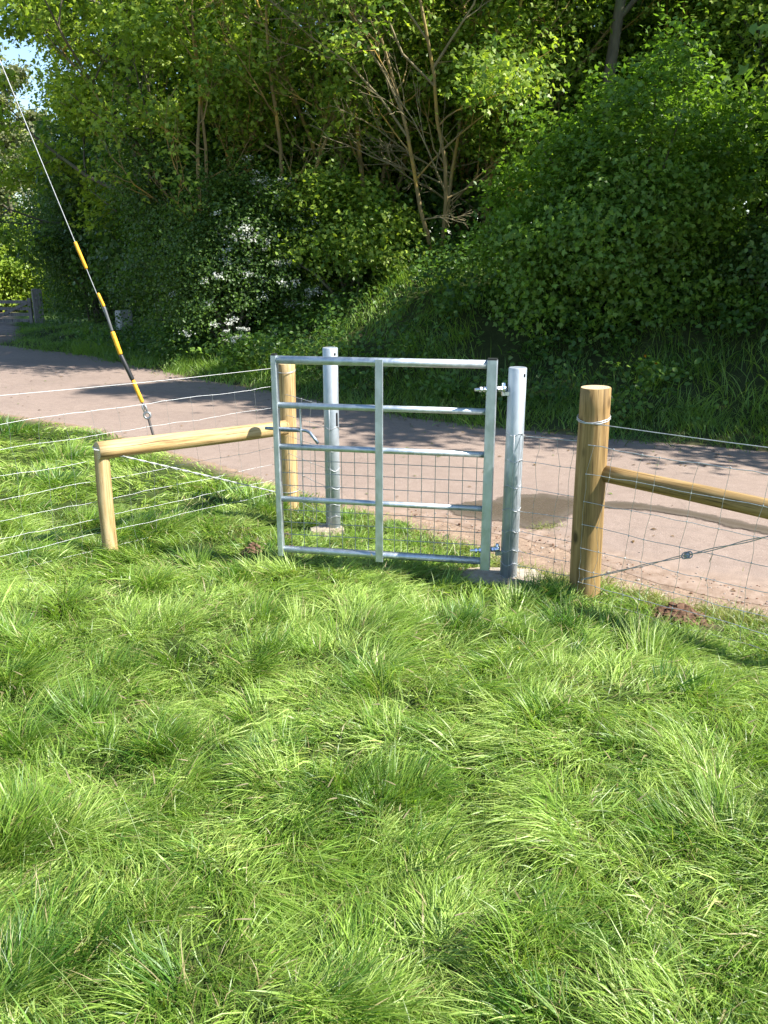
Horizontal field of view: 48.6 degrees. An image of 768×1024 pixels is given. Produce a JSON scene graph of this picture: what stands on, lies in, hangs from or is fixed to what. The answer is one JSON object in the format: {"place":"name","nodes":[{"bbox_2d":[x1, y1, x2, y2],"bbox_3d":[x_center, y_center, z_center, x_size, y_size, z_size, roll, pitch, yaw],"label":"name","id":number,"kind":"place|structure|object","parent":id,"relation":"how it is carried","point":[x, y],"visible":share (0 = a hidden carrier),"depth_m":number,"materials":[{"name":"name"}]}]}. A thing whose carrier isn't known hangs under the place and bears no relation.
{"place":"outdoors","nodes":[
{"label":"outdoors","id":0,"kind":"place"},
{"bbox_2d":[0,3,754,233],"label":"sky","id":1,"kind":"structure","parent":0,"point":[11,53],"materials":[{"name":"white"}]},
{"bbox_2d":[0,219,767,1023],"bbox_3d":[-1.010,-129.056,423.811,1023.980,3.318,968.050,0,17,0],"label":"ground","id":2,"kind":"structure","parent":0,"point":[482,349],"depth_m":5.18,"materials":[{"name":"green plant"}]},
{"bbox_2d":[0,255,11,311],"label":"hedge bush","id":3,"kind":"object","parent":2,"relation":"on","point":[2,304],"visible":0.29,"depth_m":28.13,"materials":[{"name":"green plant"}]},
{"bbox_2d":[3,161,37,221],"bbox_3d":[-14.729,-12.007,35.071,4.191,6.878,4.232,-4,17,-13],"label":"tree","id":4,"kind":"object","parent":2,"relation":"on","point":[25,194],"depth_m":34.48,"materials":[{"name":"green plant"}]},
{"bbox_2d":[0,44,54,250],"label":"willow tree","id":5,"kind":"object","parent":2,"relation":"on","point":[3,99],"visible":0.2,"depth_m":29.51,"materials":[{"name":"green plant"}]},
{"bbox_2d":[31,289,44,323],"bbox_3d":[-9.745,-5.580,24.039,0.260,1.396,0.260,-8,19,-24],"label":"gate post","id":6,"kind":"object","parent":2,"relation":"on","point":[35,302],"visible":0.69,"depth_m":23.84,"materials":[{"name":"grey wood"}]},
{"bbox_2d":[0,298,33,323],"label":"wooden gate","id":7,"kind":"structure","parent":6,"relation":"attached to","point":[20,307],"depth_m":23.96,"materials":[{"name":"grey wood"}]},
{"bbox_2d":[0,204,78,312],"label":"hedge bush","id":8,"kind":"object","parent":2,"relation":"on","point":[19,287],"visible":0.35,"depth_m":28.51,"materials":[{"name":"green plant"}]},
{"bbox_2d":[1,34,145,322],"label":"dark bush","id":9,"kind":"object","parent":2,"relation":"on","point":[30,197],"visible":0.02,"depth_m":20.79,"materials":[{"name":"green plant"}]},
{"bbox_2d":[0,61,154,434],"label":"stay wire","id":10,"kind":"object","parent":2,"relation":"on","point":[124,362],"visible":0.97,"depth_m":7.38,"materials":[{"name":"metal"}]},
{"bbox_2d":[13,97,151,326],"bbox_3d":[-6.737,-6.745,19.440,2.966,5.302,3.481,14,22,39],"label":"dark bush","id":11,"kind":"object","parent":2,"relation":"on","point":[63,261],"visible":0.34,"depth_m":18.97,"materials":[{"name":"green plant"}]},
{"bbox_2d":[93,445,117,555],"bbox_3d":[-1.565,0.051,4.830,0.091,0.881,0.088,-6,15,-19],"label":"strut post","id":12,"kind":"object","parent":2,"relation":"on","point":[105,499],"visible":0.69,"depth_m":4.77,"materials":[{"name":"brown wood"}]},
{"bbox_2d":[94,420,289,459],"bbox_3d":[-1.104,-0.440,5.068,1.234,0.106,0.104,-13,21,-38],"label":"timber rail","id":13,"kind":"object","parent":12,"relation":"on","point":[115,448],"visible":0.93,"depth_m":4.96,"materials":[{"name":"brown wood"}]},
{"bbox_2d":[92,446,299,492],"bbox_3d":[-1.099,-0.258,5.183,1.384,0.496,0.132,-14,22,-39],"label":"brace wire","id":14,"kind":"object","parent":12,"relation":"attached to","point":[95,449],"visible":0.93,"depth_m":5.10,"materials":[{"name":"silver metal"}]},
{"bbox_2d":[64,168,168,315],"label":"undergrowth bush","id":15,"kind":"object","parent":2,"relation":"on","point":[104,258],"visible":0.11,"depth_m":15.99,"materials":[{"name":"green plant"}]},
{"bbox_2d":[115,310,132,329],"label":"concrete block","id":16,"kind":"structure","parent":2,"relation":"on","point":[125,315],"depth_m":17.11,"materials":[{"name":"grey concrete"}]},
{"bbox_2d":[97,76,171,317],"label":"dark bush","id":17,"kind":"object","parent":2,"relation":"on","point":[121,305],"visible":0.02,"depth_m":18.63,"materials":[{"name":"green plant"}]},
{"bbox_2d":[0,0,278,284],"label":"tree","id":18,"kind":"object","parent":2,"relation":"on","point":[23,257],"visible":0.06,"depth_m":18.10,"materials":[{"name":"green plant"}]},
{"bbox_2d":[0,0,337,323],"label":"sycamore tree","id":19,"kind":"object","parent":2,"relation":"on","point":[67,85],"visible":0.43,"depth_m":12.97,"materials":[{"name":"green plant"}]},
{"bbox_2d":[2,0,361,338],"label":"maple tree","id":20,"kind":"object","parent":2,"relation":"on","point":[201,95],"visible":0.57,"depth_m":12.24,"materials":[{"name":"green plant"}]},
{"bbox_2d":[80,10,287,341],"bbox_3d":[-3.130,-5.216,13.813,3.481,5.302,2.967,0,17,0],"label":"dark bush","id":21,"kind":"object","parent":2,"relation":"on","point":[135,200],"visible":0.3,"depth_m":13.30,"materials":[{"name":"green plant"}]},
{"bbox_2d":[116,0,313,297],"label":"sapling thicket","id":22,"kind":"object","parent":2,"relation":"on","point":[268,163],"visible":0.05,"depth_m":13.93,"materials":[{"name":"green plant"}]},
{"bbox_2d":[113,141,330,271],"bbox_3d":[-2.541,-5.052,15.568,4.608,3.146,4.120,-6,18,-18],"label":"undergrowth bush","id":23,"kind":"object","parent":2,"relation":"on","point":[140,211],"depth_m":14.26,"materials":[{"name":"green plant"}]},
{"bbox_2d":[186,321,268,375],"bbox_3d":[-2.025,-2.203,11.513,1.203,0.743,0.816,-7,18,-20],"label":"cow parsley","id":24,"kind":"object","parent":2,"relation":"on","point":[235,353],"visible":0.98,"depth_m":11.39,"materials":[{"name":"green plant"}]},
{"bbox_2d":[123,146,331,358],"bbox_3d":[-2.274,-3.779,12.640,3.133,3.019,2.429,0,17,0],"label":"hawthorn bush","id":25,"kind":"object","parent":2,"relation":"on","point":[265,277],"visible":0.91,"depth_m":12.25,"materials":[{"name":"green plant"}]},
{"bbox_2d":[240,542,263,557],"bbox_3d":[-0.744,0.225,4.869,0.168,0.094,0.148,0,17,0],"label":"soil mound","id":26,"kind":"object","parent":2,"relation":"on","point":[251,545],"visible":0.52,"depth_m":4.85,"materials":[{"name":"brown soil"}]},
{"bbox_2d":[94,0,449,238],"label":"tree","id":27,"kind":"object","parent":2,"relation":"on","point":[164,74],"visible":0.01,"depth_m":15.16,"materials":[{"name":"green plant"}]},
{"bbox_2d":[168,1,389,264],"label":"tree","id":28,"kind":"object","parent":2,"relation":"on","point":[331,40],"depth_m":18.93,"materials":[{"name":"green plant"}]},
{"bbox_2d":[278,364,298,510],"bbox_3d":[-0.623,-0.357,5.579,0.124,1.223,0.120,0,17,0],"label":"wooden post","id":29,"kind":"object","parent":2,"relation":"on","point":[287,383],"visible":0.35,"depth_m":5.48,"materials":[{"name":"brown wood"}]},
{"bbox_2d":[0,386,275,570],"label":"wire netting","id":30,"kind":"object","parent":29,"relation":"attached to","point":[127,475],"visible":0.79,"depth_m":4.89,"materials":[{"name":"silver metal"}]},
{"bbox_2d":[0,368,295,395],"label":"fence wire","id":31,"kind":"object","parent":29,"relation":"attached to","point":[143,382],"visible":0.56,"depth_m":4.82,"materials":[{"name":"silver metal"}]},
{"bbox_2d":[286,394,340,527],"bbox_3d":[-0.469,-0.319,5.302,0.082,0.779,0.545,-15,23,-40],"label":"wire netting","id":32,"kind":"object","parent":29,"relation":"attached to","point":[312,463],"visible":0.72,"depth_m":5.26,"materials":[{"name":"grey metal"}]},
{"bbox_2d":[166,0,445,313],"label":"maple tree","id":33,"kind":"object","parent":2,"relation":"on","point":[247,28],"visible":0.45,"depth_m":12.24,"materials":[{"name":"green plant"}]},
{"bbox_2d":[308,347,344,536],"bbox_3d":[-0.352,-0.276,5.146,0.237,1.418,0.202,0,17,0],"label":"steel post","id":34,"kind":"object","parent":2,"relation":"on","point":[330,385],"visible":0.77,"depth_m":5.07,"materials":[{"name":"metal"}]},
{"bbox_2d":[200,0,472,216],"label":"maple tree","id":35,"kind":"object","parent":2,"relation":"on","point":[295,102],"visible":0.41,"depth_m":12.34,"materials":[{"name":"green plant"}]},
{"bbox_2d":[250,148,454,306],"bbox_3d":[-0.448,-4.106,12.528,3.030,2.265,2.488,0,17,0],"label":"maple bush","id":36,"kind":"object","parent":2,"relation":"on","point":[356,238],"visible":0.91,"depth_m":12.13,"materials":[{"name":"green plant"}]},
{"bbox_2d":[267,0,453,232],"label":"sapling thicket","id":37,"kind":"object","parent":2,"relation":"on","point":[394,175],"visible":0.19,"depth_m":13.41,"materials":[{"name":"green plant"}]},
{"bbox_2d":[280,124,449,243],"bbox_3d":[-0.430,-5.374,14.936,3.899,2.662,3.486,-8,19,-25],"label":"undergrowth bush","id":38,"kind":"object","parent":2,"relation":"on","point":[363,154],"visible":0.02,"depth_m":14.14,"materials":[{"name":"green plant"}]},
{"bbox_2d":[0,411,767,1023],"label":"field grass","id":39,"kind":"structure","parent":2,"relation":"on","point":[678,747],"depth_m":2.67,"materials":[{"name":"green plant"}]},
{"bbox_2d":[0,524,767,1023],"bbox_3d":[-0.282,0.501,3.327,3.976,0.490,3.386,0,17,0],"label":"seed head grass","id":40,"kind":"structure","parent":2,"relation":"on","point":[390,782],"depth_m":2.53,"materials":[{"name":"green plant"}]},
{"bbox_2d":[212,0,582,259],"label":"bare limbed tree","id":41,"kind":"object","parent":2,"relation":"on","point":[475,87],"visible":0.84,"depth_m":11.44,"materials":[{"name":"green plant"}]},
{"bbox_2d":[59,205,767,433],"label":"nettle undergrowth","id":42,"kind":"object","parent":2,"relation":"on","point":[162,337],"visible":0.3,"depth_m":10.50,"materials":[{"name":"green plant"}]},
{"bbox_2d":[277,0,556,165],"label":"tree","id":43,"kind":"object","parent":2,"relation":"on","point":[297,67],"visible":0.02,"depth_m":14.54,"materials":[{"name":"green plant"}]},
{"bbox_2d":[374,115,540,238],"bbox_3d":[1.375,-5.322,14.007,3.545,2.420,3.169,10,20,29],"label":"undergrowth bush","id":44,"kind":"object","parent":2,"relation":"on","point":[437,210],"visible":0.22,"depth_m":13.27,"materials":[{"name":"green plant"}]},
{"bbox_2d":[324,7,633,119],"bbox_3d":[2.286,-12.258,17.440,8.112,13.312,8.190,2,17,5],"label":"tree","id":45,"kind":"object","parent":2,"relation":"on","point":[416,21],"depth_m":16.82,"materials":[{"name":"green plant"}]},
{"bbox_2d":[374,0,588,248],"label":"sapling thicket","id":46,"kind":"object","parent":2,"relation":"on","point":[463,158],"visible":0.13,"depth_m":13.00,"materials":[{"name":"green plant"}]},
{"bbox_2d":[198,507,767,631],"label":"edge turf grass","id":47,"kind":"structure","parent":2,"relation":"on","point":[721,611],"depth_m":4.27,"materials":[{"name":"green plant"}]},
{"bbox_2d":[227,509,767,627],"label":"gravel","id":48,"kind":"structure","parent":2,"relation":"on","point":[459,524],"depth_m":4.78,"materials":[{"name":"gravel"}]},
{"bbox_2d":[461,366,545,587],"bbox_3d":[0.635,-0.037,4.379,0.481,1.411,0.295,0,17,0],"label":"steel post","id":49,"kind":"object","parent":2,"relation":"on","point":[515,393],"visible":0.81,"depth_m":4.29,"materials":[{"name":"metal"}]},
{"bbox_2d":[265,353,506,570],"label":"field gate","id":50,"kind":"structure","parent":49,"relation":"attached to","point":[491,389],"depth_m":4.35,"materials":[{"name":"metal"}]},
{"bbox_2d":[407,0,644,208],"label":"leaning tree","id":51,"kind":"object","parent":2,"relation":"on","point":[611,4],"visible":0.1,"depth_m":12.00,"materials":[{"name":"green plant"}]},
{"bbox_2d":[386,0,692,245],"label":"maple tree","id":52,"kind":"object","parent":2,"relation":"on","point":[517,8],"visible":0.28,"depth_m":11.55,"materials":[{"name":"green plant"}]},
{"bbox_2d":[351,0,737,158],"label":"tree","id":53,"kind":"object","parent":2,"relation":"on","point":[625,50],"visible":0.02,"depth_m":13.68,"materials":[{"name":"green plant"}]},
{"bbox_2d":[491,0,637,147],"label":"ash tree","id":54,"kind":"object","parent":2,"relation":"on","point":[621,11],"visible":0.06,"depth_m":11.56,"materials":[{"name":"brown plant"}]},
{"bbox_2d":[448,0,688,234],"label":"sapling thicket","id":55,"kind":"object","parent":2,"relation":"on","point":[580,76],"visible":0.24,"depth_m":12.19,"materials":[{"name":"green plant"}]},
{"bbox_2d":[569,385,610,599],"bbox_3d":[0.996,0.041,4.148,0.156,1.299,0.159,2,17,12],"label":"wooden post","id":56,"kind":"object","parent":2,"relation":"on","point":[594,403],"visible":0.76,"depth_m":4.04,"materials":[{"name":"brown wood"}]},
{"bbox_2d":[500,432,576,580],"bbox_3d":[0.810,0.000,4.258,0.452,0.779,0.066,9,19,27],"label":"wire netting","id":57,"kind":"object","parent":56,"relation":"attached to","point":[564,540],"visible":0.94,"depth_m":4.26,"materials":[{"name":"grey metal"}]},
{"bbox_2d":[576,414,767,447],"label":"fence wire","id":58,"kind":"object","parent":56,"relation":"attached to","point":[592,423],"visible":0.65,"depth_m":3.78,"materials":[{"name":"silver metal"}]},
{"bbox_2d":[577,445,767,650],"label":"wire netting","id":59,"kind":"object","parent":56,"relation":"attached to","point":[597,527],"visible":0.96,"depth_m":3.79,"materials":[{"name":"grey metal"}]},
{"bbox_2d":[581,536,767,580],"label":"brace wire","id":60,"kind":"object","parent":56,"relation":"attached to","point":[687,554],"visible":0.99,"depth_m":3.78,"materials":[{"name":"grey metal"}]},
{"bbox_2d":[602,466,767,518],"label":"timber rail","id":61,"kind":"object","parent":56,"relation":"attached to","point":[624,475],"visible":0.98,"depth_m":3.76,"materials":[{"name":"brown wood"}]},
{"bbox_2d":[435,1,767,347],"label":"maple bush","id":62,"kind":"object","parent":2,"relation":"on","point":[631,220],"visible":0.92,"depth_m":9.22,"materials":[{"name":"green plant"}]},
{"bbox_2d":[517,77,739,203],"bbox_3d":[3.706,-5.234,13.140,3.486,2.662,3.899,2,17,6],"label":"undergrowth bush","id":63,"kind":"object","parent":2,"relation":"on","point":[597,118],"depth_m":12.27,"materials":[{"name":"green plant"}]},
{"bbox_2d":[600,353,696,383],"bbox_3d":[2.791,-1.473,8.891,0.874,0.358,0.735,-5,18,-17],"label":"cow parsley","id":64,"kind":"object","parent":2,"relation":"on","point":[653,367],"visible":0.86,"depth_m":8.80,"materials":[{"name":"green plant"}]},
{"bbox_2d":[575,0,730,77],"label":"tree","id":65,"kind":"object","parent":2,"relation":"on","point":[593,42],"depth_m":16.51,"materials":[{"name":"green plant"}]},
{"bbox_2d":[580,0,767,218],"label":"sapling thicket","id":66,"kind":"object","parent":2,"relation":"on","point":[723,23],"visible":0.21,"depth_m":11.61,"materials":[{"name":"green plant"}]},
{"bbox_2d":[645,601,707,625],"bbox_3d":[1.371,0.481,4.003,0.320,0.103,0.204,0,17,0],"label":"soil mound","id":67,"kind":"object","parent":2,"relation":"on","point":[692,617],"visible":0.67,"depth_m":3.96,"materials":[{"name":"brown soil"}]},
{"bbox_2d":[603,0,767,157],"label":"tree","id":68,"kind":"object","parent":2,"relation":"on","point":[636,30],"visible":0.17,"depth_m":12.35,"materials":[{"name":"green plant"}]},
{"bbox_2d":[631,0,767,220],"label":"hazel tree","id":69,"kind":"object","parent":2,"relation":"on","point":[760,40],"visible":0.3,"depth_m":11.27,"materials":[{"name":"green plant"}]},
{"bbox_2d":[672,61,767,232],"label":"undergrowth bush","id":70,"kind":"object","parent":2,"relation":"on","point":[766,167],"visible":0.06,"depth_m":11.33,"materials":[{"name":"green plant"}]},
{"bbox_2d":[684,12,767,221],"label":"undergrowth bush","id":71,"kind":"object","parent":2,"relation":"on","point":[750,82],"depth_m":12.34,"materials":[{"name":"green plant"}]},
{"bbox_2d":[688,196,767,314],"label":"holly bush","id":72,"kind":"object","parent":2,"relation":"on","point":[757,256],"visible":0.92,"depth_m":9.19,"materials":[{"name":"green plant"}]},
{"bbox_2d":[691,8,767,161],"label":"roadside tree","id":73,"kind":"object","parent":2,"relation":"on","point":[746,71],"visible":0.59,"depth_m":9.12,"materials":[{"name":"green plant"}]},
{"bbox_2d":[705,14,765,220],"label":"undergrowth bush","id":74,"kind":"object","parent":2,"relation":"on","point":[735,99],"depth_m":15.05,"materials":[{"name":"green plant"}]},
{"bbox_2d":[0,345,767,605],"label":"road","id":75,"kind":"structure","parent":0,"point":[35,368],"depth_m":7.14,"materials":[{"name":"grey asphalt"}]},
{"bbox_2d":[18,354,759,590],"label":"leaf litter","id":76,"kind":"object","parent":75,"relation":"on","point":[431,443],"visible":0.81,"depth_m":7.81,"materials":[{"name":"brown plant"}]},
{"bbox_2d":[449,493,573,528],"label":"puddle","id":77,"kind":"object","parent":75,"relation":"on","point":[544,503],"visible":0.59,"depth_m":5.74,"materials":[{"name":"brown liquid"}]},
{"bbox_2d":[604,501,767,533],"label":"wet trickle","id":78,"kind":"object","parent":75,"relation":"on","point":[732,523],"visible":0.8,"depth_m":5.63,"materials":[{"name":"brown liquid"}]}
]}

